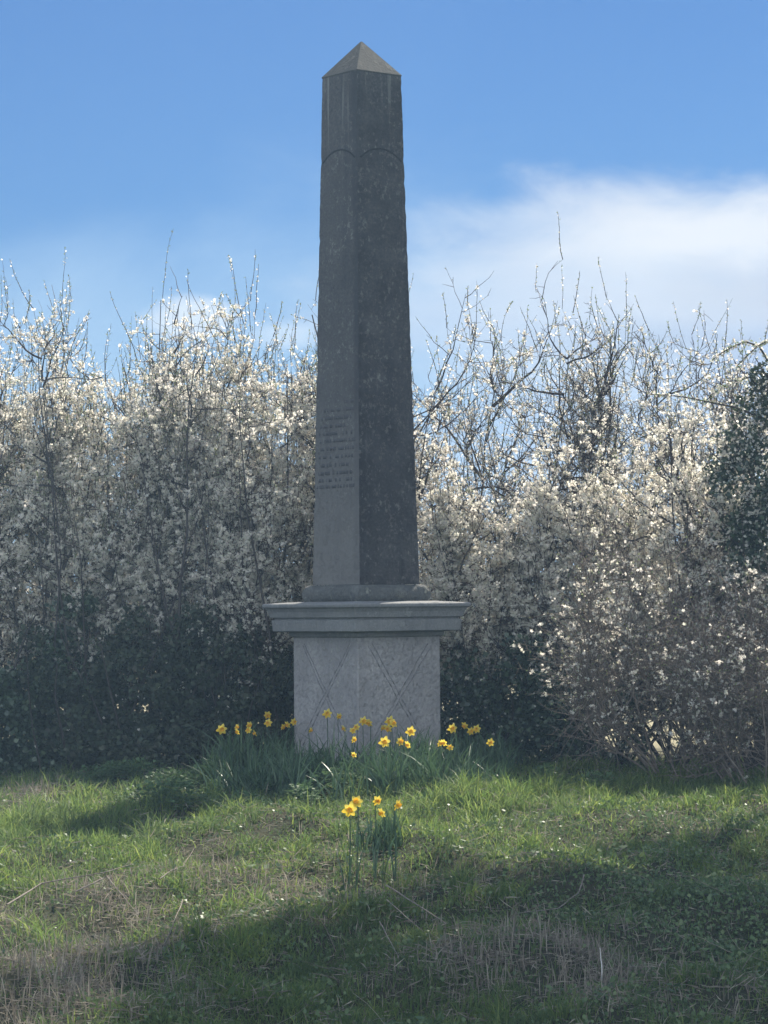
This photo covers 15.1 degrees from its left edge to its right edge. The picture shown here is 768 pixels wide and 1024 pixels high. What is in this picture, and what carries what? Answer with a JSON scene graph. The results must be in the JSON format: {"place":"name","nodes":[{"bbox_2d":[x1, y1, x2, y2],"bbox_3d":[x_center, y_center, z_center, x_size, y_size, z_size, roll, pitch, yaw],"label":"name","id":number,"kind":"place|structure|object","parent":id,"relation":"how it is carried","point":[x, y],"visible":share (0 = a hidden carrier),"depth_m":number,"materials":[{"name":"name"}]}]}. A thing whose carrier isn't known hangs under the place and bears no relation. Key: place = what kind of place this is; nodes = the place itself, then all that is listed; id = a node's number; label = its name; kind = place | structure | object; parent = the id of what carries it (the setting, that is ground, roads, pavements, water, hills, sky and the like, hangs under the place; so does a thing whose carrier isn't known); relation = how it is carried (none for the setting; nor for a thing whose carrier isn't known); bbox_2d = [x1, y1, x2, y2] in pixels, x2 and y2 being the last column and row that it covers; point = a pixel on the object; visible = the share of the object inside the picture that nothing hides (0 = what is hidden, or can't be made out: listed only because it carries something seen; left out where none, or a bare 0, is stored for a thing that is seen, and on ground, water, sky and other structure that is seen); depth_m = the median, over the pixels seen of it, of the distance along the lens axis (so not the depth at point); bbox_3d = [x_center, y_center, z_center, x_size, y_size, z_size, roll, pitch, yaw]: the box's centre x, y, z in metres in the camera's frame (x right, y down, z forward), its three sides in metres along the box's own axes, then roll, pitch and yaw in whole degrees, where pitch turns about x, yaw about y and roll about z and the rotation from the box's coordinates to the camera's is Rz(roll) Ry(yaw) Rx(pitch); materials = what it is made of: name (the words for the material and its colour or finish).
{"place":"outdoors","nodes":[
{"label":"outdoors","id":0,"kind":"place"},
{"bbox_2d":[0,614,767,1023],"bbox_3d":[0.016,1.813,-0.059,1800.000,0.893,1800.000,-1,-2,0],"label":"ground","id":1,"kind":"structure","parent":0,"point":[546,884],"depth_m":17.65,"materials":[{"name":"green plant"}]},
{"bbox_2d":[0,291,105,672],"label":"blackthorn shrub","id":2,"kind":"object","parent":1,"relation":"on","point":[4,415],"visible":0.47,"depth_m":26.73,"materials":[{"name":"white plant"}]},
{"bbox_2d":[0,588,110,778],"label":"ivy bush","id":3,"kind":"object","parent":1,"relation":"on","point":[12,702],"visible":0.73,"depth_m":25.94,"materials":[{"name":"green plant"}]},
{"bbox_2d":[2,424,125,742],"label":"blackthorn shrub","id":4,"kind":"object","parent":1,"relation":"on","point":[26,534],"visible":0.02,"depth_m":28.60,"materials":[{"name":"white plant"}]},
{"bbox_2d":[6,864,131,905],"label":"fallen stem","id":5,"kind":"object","parent":1,"relation":"on","point":[15,899],"visible":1,"depth_m":18.04,"materials":[{"name":"beige plant"}]},
{"bbox_2d":[0,247,206,762],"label":"blackthorn shrub","id":6,"kind":"object","parent":1,"relation":"on","point":[90,553],"visible":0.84,"depth_m":26.38,"materials":[{"name":"white plant"}]},
{"bbox_2d":[76,876,138,914],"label":"fallen stem","id":7,"kind":"object","parent":1,"relation":"on","point":[111,882],"visible":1,"depth_m":17.75,"materials":[{"name":"beige plant"}]},
{"bbox_2d":[0,290,216,734],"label":"blackthorn shrub","id":8,"kind":"object","parent":1,"relation":"on","point":[47,411],"visible":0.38,"depth_m":26.69,"materials":[{"name":"white plant"}]},
{"bbox_2d":[7,604,214,774],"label":"ivy bush","id":9,"kind":"object","parent":1,"relation":"on","point":[85,721],"visible":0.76,"depth_m":25.95,"materials":[{"name":"green plant"}]},
{"bbox_2d":[27,401,196,713],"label":"blackthorn shrub","id":10,"kind":"object","parent":1,"relation":"on","point":[89,563],"depth_m":28.52,"materials":[{"name":"white plant"}]},
{"bbox_2d":[0,255,293,718],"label":"blackthorn shrub","id":11,"kind":"object","parent":1,"relation":"on","point":[220,312],"visible":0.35,"depth_m":26.83,"materials":[{"name":"white plant"}]},
{"bbox_2d":[23,290,293,710],"bbox_3d":[-2.121,0.200,27.092,2.662,4.720,1.457,-1,-2,0],"label":"blackthorn shrub","id":12,"kind":"object","parent":1,"relation":"on","point":[106,433],"visible":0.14,"depth_m":27.10,"materials":[{"name":"white plant"}]},
{"bbox_2d":[162,899,182,948],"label":"fallen stem","id":13,"kind":"object","parent":1,"relation":"on","point":[174,921],"visible":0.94,"depth_m":16.98,"materials":[{"name":"beige plant"}]},
{"bbox_2d":[159,849,193,879],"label":"fallen stem","id":14,"kind":"object","parent":1,"relation":"on","point":[175,868],"visible":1,"depth_m":18.27,"materials":[{"name":"beige plant"}]},
{"bbox_2d":[65,598,292,770],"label":"ivy bush","id":15,"kind":"object","parent":1,"relation":"on","point":[139,739],"visible":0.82,"depth_m":26.01,"materials":[{"name":"green plant"}]},
{"bbox_2d":[50,326,317,763],"bbox_3d":[-1.744,0.358,26.608,2.739,4.248,1.472,-1,-2,0],"label":"blackthorn shrub","id":16,"kind":"object","parent":1,"relation":"on","point":[293,403],"visible":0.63,"depth_m":26.43,"materials":[{"name":"white plant"}]},
{"bbox_2d":[105,264,316,748],"bbox_3d":[-1.331,0.090,26.812,2.615,4.822,1.371,-1,-2,0],"label":"blackthorn shrub","id":17,"kind":"object","parent":1,"relation":"on","point":[176,516],"visible":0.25,"depth_m":26.70,"materials":[{"name":"white plant"}]},
{"bbox_2d":[170,619,293,765],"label":"ivy bush","id":18,"kind":"object","parent":1,"relation":"on","point":[270,692],"visible":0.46,"depth_m":26.03,"materials":[{"name":"green plant"}]},
{"bbox_2d":[235,729,239,769],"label":"daffodil","id":19,"kind":"object","parent":1,"relation":"on","point":[236,731],"visible":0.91,"depth_m":24.46,"materials":[{"name":"yellow plant"}]},
{"bbox_2d":[243,727,252,767],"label":"daffodil","id":20,"kind":"object","parent":1,"relation":"on","point":[247,730],"visible":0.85,"depth_m":24.36,"materials":[{"name":"yellow plant"}]},
{"bbox_2d":[253,730,260,768],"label":"daffodil","id":21,"kind":"object","parent":1,"relation":"on","point":[257,741],"visible":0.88,"depth_m":24.16,"materials":[{"name":"yellow plant"}]},
{"bbox_2d":[110,228,417,733],"bbox_3d":[-1.109,-0.091,27.082,2.888,5.155,1.517,-1,-2,0],"label":"blackthorn shrub","id":22,"kind":"object","parent":1,"relation":"on","point":[181,336],"visible":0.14,"depth_m":26.96,"materials":[{"name":"white plant"}]},
{"bbox_2d":[263,718,271,759],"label":"daffodil","id":23,"kind":"object","parent":1,"relation":"on","point":[266,723],"visible":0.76,"depth_m":24.86,"materials":[{"name":"yellow plant"}]},
{"bbox_2d":[264,711,270,748],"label":"daffodil","id":24,"kind":"object","parent":1,"relation":"on","point":[267,714],"visible":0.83,"depth_m":24.97,"materials":[{"name":"yellow plant"}]},
{"bbox_2d":[285,722,289,752],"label":"daffodil","id":25,"kind":"object","parent":1,"relation":"on","point":[287,724],"visible":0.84,"depth_m":24.96,"materials":[{"name":"yellow plant"}]},
{"bbox_2d":[290,718,296,756],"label":"daffodil","id":26,"kind":"object","parent":1,"relation":"on","point":[293,721],"visible":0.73,"depth_m":24.87,"materials":[{"name":"yellow plant"}]},
{"bbox_2d":[181,374,431,747],"bbox_3d":[-0.716,0.443,26.267,2.309,4.077,1.425,-1,-2,0],"label":"blackthorn shrub","id":27,"kind":"object","parent":1,"relation":"on","point":[239,567],"visible":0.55,"depth_m":26.26,"materials":[{"name":"white plant"}]},
{"bbox_2d":[19,750,624,809],"bbox_3d":[-1.090,2.229,24.823,4.358,0.389,5.426,0,-2,-27],"label":"cow parsley","id":28,"kind":"object","parent":1,"relation":"on","point":[180,783],"visible":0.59,"depth_m":23.44,"materials":[{"name":"green plant"}]},
{"bbox_2d":[319,709,331,756],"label":"daffodil","id":29,"kind":"object","parent":1,"relation":"on","point":[327,713],"visible":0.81,"depth_m":24.27,"materials":[{"name":"yellow plant"}]},
{"bbox_2d":[336,713,341,759],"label":"daffodil","id":30,"kind":"object","parent":1,"relation":"on","point":[338,716],"visible":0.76,"depth_m":24.27,"materials":[{"name":"yellow plant"}]},
{"bbox_2d":[341,726,345,756],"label":"daffodil","id":31,"kind":"object","parent":1,"relation":"on","point":[343,728],"visible":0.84,"depth_m":23.86,"materials":[{"name":"yellow plant"}]},
{"bbox_2d":[334,802,356,894],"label":"daffodil","id":32,"kind":"object","parent":1,"relation":"on","point":[349,809],"visible":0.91,"depth_m":18.55,"materials":[{"name":"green plant"}]},
{"bbox_2d":[350,736,356,769],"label":"daffodil","id":33,"kind":"object","parent":1,"relation":"on","point":[353,739],"visible":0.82,"depth_m":23.48,"materials":[{"name":"yellow plant"}]},
{"bbox_2d":[343,796,364,892],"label":"daffodil","id":34,"kind":"object","parent":1,"relation":"on","point":[357,801],"visible":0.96,"depth_m":18.66,"materials":[{"name":"green plant"}]},
{"bbox_2d":[351,752,356,779],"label":"daffodil","id":35,"kind":"object","parent":1,"relation":"on","point":[353,753],"visible":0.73,"depth_m":23.16,"materials":[{"name":"yellow plant"}]},
{"bbox_2d":[183,720,526,805],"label":"daffodil","id":36,"kind":"object","parent":1,"relation":"on","point":[428,762],"depth_m":23.49,"materials":[{"name":"green plant"}]},
{"bbox_2d":[354,723,359,736],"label":"daffodil","id":37,"kind":"object","parent":1,"relation":"on","point":[356,726],"visible":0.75,"depth_m":23.96,"materials":[{"name":"yellow plant"}]},
{"bbox_2d":[359,716,367,757],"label":"daffodil","id":38,"kind":"object","parent":1,"relation":"on","point":[362,721],"visible":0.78,"depth_m":24.07,"materials":[{"name":"yellow plant"}]},
{"bbox_2d":[328,808,403,857],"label":"daffodil leaves","id":39,"kind":"object","parent":1,"relation":"on","point":[389,829],"visible":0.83,"depth_m":19.65,"materials":[{"name":"green plant"}]},
{"bbox_2d":[262,42,470,764],"bbox_3d":[-0.168,-0.794,25.039,1.291,6.592,1.291,1,-2,-39],"label":"obelisk","id":40,"kind":"object","parent":1,"relation":"on","point":[362,627],"visible":0.98,"depth_m":24.80,"materials":[{"name":"stone"}]},
{"bbox_2d":[288,698,448,737],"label":"ivy bush","id":41,"kind":"object","parent":1,"relation":"on","point":[442,706],"depth_m":26.63,"materials":[{"name":"green plant"}]},
{"bbox_2d":[366,719,371,762],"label":"daffodil","id":42,"kind":"object","parent":1,"relation":"on","point":[368,722],"visible":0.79,"depth_m":24.06,"materials":[{"name":"yellow plant"}]},
{"bbox_2d":[259,303,489,634],"bbox_3d":[-0.202,0.237,27.588,2.460,4.480,1.268,-1,-2,0],"label":"blackthorn shrub","id":43,"kind":"object","parent":1,"relation":"on","point":[421,443],"visible":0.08,"depth_m":27.66,"materials":[{"name":"white plant"}]},
{"bbox_2d":[372,795,381,879],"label":"daffodil","id":44,"kind":"object","parent":1,"relation":"on","point":[378,799],"visible":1,"depth_m":18.87,"materials":[{"name":"green plant"}]},
{"bbox_2d":[373,736,389,771],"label":"daffodil","id":45,"kind":"object","parent":1,"relation":"on","point":[384,741],"visible":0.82,"depth_m":23.35,"materials":[{"name":"yellow plant"}]},
{"bbox_2d":[0,755,767,1023],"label":"dry grass","id":46,"kind":"structure","parent":1,"relation":"on","point":[62,960],"depth_m":16.27,"materials":[{"name":"plant"}]},
{"bbox_2d":[0,754,767,1023],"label":"weeds","id":47,"kind":"object","parent":1,"relation":"on","point":[716,883],"visible":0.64,"depth_m":17.61,"materials":[{"name":"green plant"}]},
{"bbox_2d":[378,808,391,888],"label":"daffodil","id":48,"kind":"object","parent":1,"relation":"on","point":[381,813],"visible":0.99,"depth_m":18.65,"materials":[{"name":"green plant"}]},
{"bbox_2d":[381,716,394,753],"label":"daffodil","id":49,"kind":"object","parent":1,"relation":"on","point":[387,721],"visible":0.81,"depth_m":23.96,"materials":[{"name":"yellow plant"}]},
{"bbox_2d":[384,725,391,761],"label":"daffodil","id":50,"kind":"object","parent":1,"relation":"on","point":[387,728],"visible":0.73,"depth_m":23.85,"materials":[{"name":"yellow plant"}]},
{"bbox_2d":[379,921,398,957],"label":"fallen stem","id":51,"kind":"object","parent":1,"relation":"on","point":[388,937],"visible":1,"depth_m":16.35,"materials":[{"name":"plant"}]},
{"bbox_2d":[389,720,396,758],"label":"daffodil","id":52,"kind":"object","parent":1,"relation":"on","point":[393,723],"visible":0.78,"depth_m":23.88,"materials":[{"name":"yellow plant"}]},
{"bbox_2d":[387,799,401,881],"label":"daffodil","id":53,"kind":"object","parent":1,"relation":"on","point":[397,804],"visible":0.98,"depth_m":18.78,"materials":[{"name":"green plant"}]},
{"bbox_2d":[396,736,406,754],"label":"daffodil","id":54,"kind":"object","parent":1,"relation":"on","point":[399,741],"visible":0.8,"depth_m":23.37,"materials":[{"name":"yellow plant"}]},
{"bbox_2d":[387,900,423,931],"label":"fallen stem","id":55,"kind":"object","parent":1,"relation":"on","point":[402,913],"visible":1,"depth_m":17.06,"materials":[{"name":"beige plant"}]},
{"bbox_2d":[400,726,415,760],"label":"daffodil","id":56,"kind":"object","parent":1,"relation":"on","point":[410,731],"visible":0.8,"depth_m":23.66,"materials":[{"name":"yellow plant"}]},
{"bbox_2d":[405,741,414,774],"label":"daffodil","id":57,"kind":"object","parent":1,"relation":"on","point":[407,744],"visible":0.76,"depth_m":23.35,"materials":[{"name":"yellow plant"}]},
{"bbox_2d":[385,885,444,922],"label":"fallen stem","id":58,"kind":"object","parent":1,"relation":"on","point":[411,901],"visible":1,"depth_m":17.21,"materials":[{"name":"beige plant"}]},
{"bbox_2d":[437,740,441,771],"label":"daffodil","id":59,"kind":"object","parent":1,"relation":"on","point":[439,741],"visible":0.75,"depth_m":23.58,"materials":[{"name":"yellow plant"}]},
{"bbox_2d":[441,740,448,780],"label":"daffodil","id":60,"kind":"object","parent":1,"relation":"on","point":[443,742],"visible":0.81,"depth_m":23.56,"materials":[{"name":"yellow plant"}]},
{"bbox_2d":[447,744,452,775],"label":"daffodil","id":61,"kind":"object","parent":1,"relation":"on","point":[449,747],"visible":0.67,"depth_m":23.46,"materials":[{"name":"yellow plant"}]},
{"bbox_2d":[447,723,456,763],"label":"daffodil","id":62,"kind":"object","parent":1,"relation":"on","point":[452,728],"visible":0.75,"depth_m":24.16,"materials":[{"name":"yellow plant"}]},
{"bbox_2d":[263,211,664,740],"bbox_3d":[0.745,-0.148,27.225,3.796,5.366,1.883,-1,-2,0],"label":"blackthorn shrub","id":63,"kind":"object","parent":1,"relation":"on","point":[599,403],"visible":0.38,"depth_m":27.06,"materials":[{"name":"white plant"}]},
{"bbox_2d":[462,722,467,755],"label":"daffodil","id":64,"kind":"object","parent":1,"relation":"on","point":[464,725],"visible":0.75,"depth_m":24.46,"materials":[{"name":"yellow plant"}]},
{"bbox_2d":[463,727,474,768],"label":"daffodil","id":65,"kind":"object","parent":1,"relation":"on","point":[470,731],"visible":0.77,"depth_m":24.37,"materials":[{"name":"yellow plant"}]},
{"bbox_2d":[472,725,480,763],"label":"daffodil","id":66,"kind":"object","parent":1,"relation":"on","point":[477,728],"visible":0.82,"depth_m":24.36,"materials":[{"name":"yellow plant"}]},
{"bbox_2d":[411,469,565,732],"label":"blackthorn shrub","id":67,"kind":"object","parent":1,"relation":"on","point":[503,629],"visible":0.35,"depth_m":26.09,"materials":[{"name":"white plant"}]},
{"bbox_2d":[486,738,494,770],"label":"daffodil","id":68,"kind":"object","parent":1,"relation":"on","point":[490,742],"visible":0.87,"depth_m":23.76,"materials":[{"name":"yellow plant"}]},
{"bbox_2d":[440,645,545,761],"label":"ivy bush","id":69,"kind":"object","parent":1,"relation":"on","point":[475,718],"visible":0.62,"depth_m":25.72,"materials":[{"name":"green plant"}]},
{"bbox_2d":[405,412,681,747],"bbox_3d":[1.463,0.782,26.099,2.867,3.358,1.332,-1,-2,0],"label":"blackthorn shrub","id":70,"kind":"object","parent":1,"relation":"on","point":[441,537],"visible":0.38,"depth_m":25.95,"materials":[{"name":"white plant"}]},
{"bbox_2d":[520,874,584,912],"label":"fallen stem","id":71,"kind":"object","parent":1,"relation":"on","point":[565,902],"visible":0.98,"depth_m":17.54,"materials":[{"name":"beige plant"}]},
{"bbox_2d":[466,628,664,766],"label":"ivy bush","id":72,"kind":"object","parent":1,"relation":"on","point":[531,720],"visible":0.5,"depth_m":25.55,"materials":[{"name":"green plant"}]},
{"bbox_2d":[467,464,681,754],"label":"blackthorn shrub","id":73,"kind":"object","parent":1,"relation":"on","point":[546,642],"visible":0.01,"depth_m":28.76,"materials":[{"name":"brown plant"}]},
{"bbox_2d":[434,272,767,761],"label":"blackthorn shrub","id":74,"kind":"object","parent":1,"relation":"on","point":[685,387],"visible":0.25,"depth_m":27.52,"materials":[{"name":"white plant"}]},
{"bbox_2d":[495,410,766,769],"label":"blackthorn shrub","id":75,"kind":"object","parent":1,"relation":"on","point":[555,513],"visible":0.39,"depth_m":25.76,"materials":[{"name":"white plant"}]},
{"bbox_2d":[512,493,767,782],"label":"twiggy shrub","id":76,"kind":"object","parent":1,"relation":"on","point":[588,669],"visible":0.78,"depth_m":24.01,"materials":[{"name":"white plant"}]},
{"bbox_2d":[537,361,767,759],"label":"blackthorn shrub","id":77,"kind":"object","parent":1,"relation":"on","point":[731,395],"visible":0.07,"depth_m":27.25,"materials":[{"name":"white plant"}]},
{"bbox_2d":[634,683,701,752],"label":"blackthorn shrub","id":78,"kind":"object","parent":1,"relation":"on","point":[671,748],"depth_m":28.68,"materials":[{"name":"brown plant"}]},
{"bbox_2d":[616,437,767,759],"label":"blackthorn shrub","id":79,"kind":"object","parent":1,"relation":"on","point":[640,512],"visible":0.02,"depth_m":26.93,"materials":[{"name":"white plant"}]},
{"bbox_2d":[617,580,767,787],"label":"twiggy shrub","id":80,"kind":"object","parent":1,"relation":"on","point":[714,692],"visible":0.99,"depth_m":23.50,"materials":[{"name":"white plant"}]},
{"bbox_2d":[631,338,767,770],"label":"ivy tree","id":81,"kind":"object","parent":1,"relation":"on","point":[753,527],"visible":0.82,"depth_m":25.21,"materials":[{"name":"green plant"}]},
{"bbox_2d":[617,542,735,646],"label":"diagonal branch","id":82,"kind":"object","parent":81,"relation":"attached to","point":[681,602],"visible":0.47,"depth_m":24.97,"materials":[{"name":"brown plant"}]},
{"bbox_2d":[637,570,758,685],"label":"diagonal branch","id":83,"kind":"object","parent":81,"relation":"attached to","point":[640,682],"visible":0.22,"depth_m":24.95,"materials":[{"name":"brown plant"}]},
{"bbox_2d":[639,370,767,774],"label":"blackthorn shrub","id":84,"kind":"object","parent":1,"relation":"on","point":[695,561],"visible":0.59,"depth_m":25.29,"materials":[{"name":"white plant"}]},
{"bbox_2d":[0,0,767,606],"label":"sky","id":85,"kind":"structure","parent":0,"point":[124,124],"materials":[{"name":"blue"}]}
]}

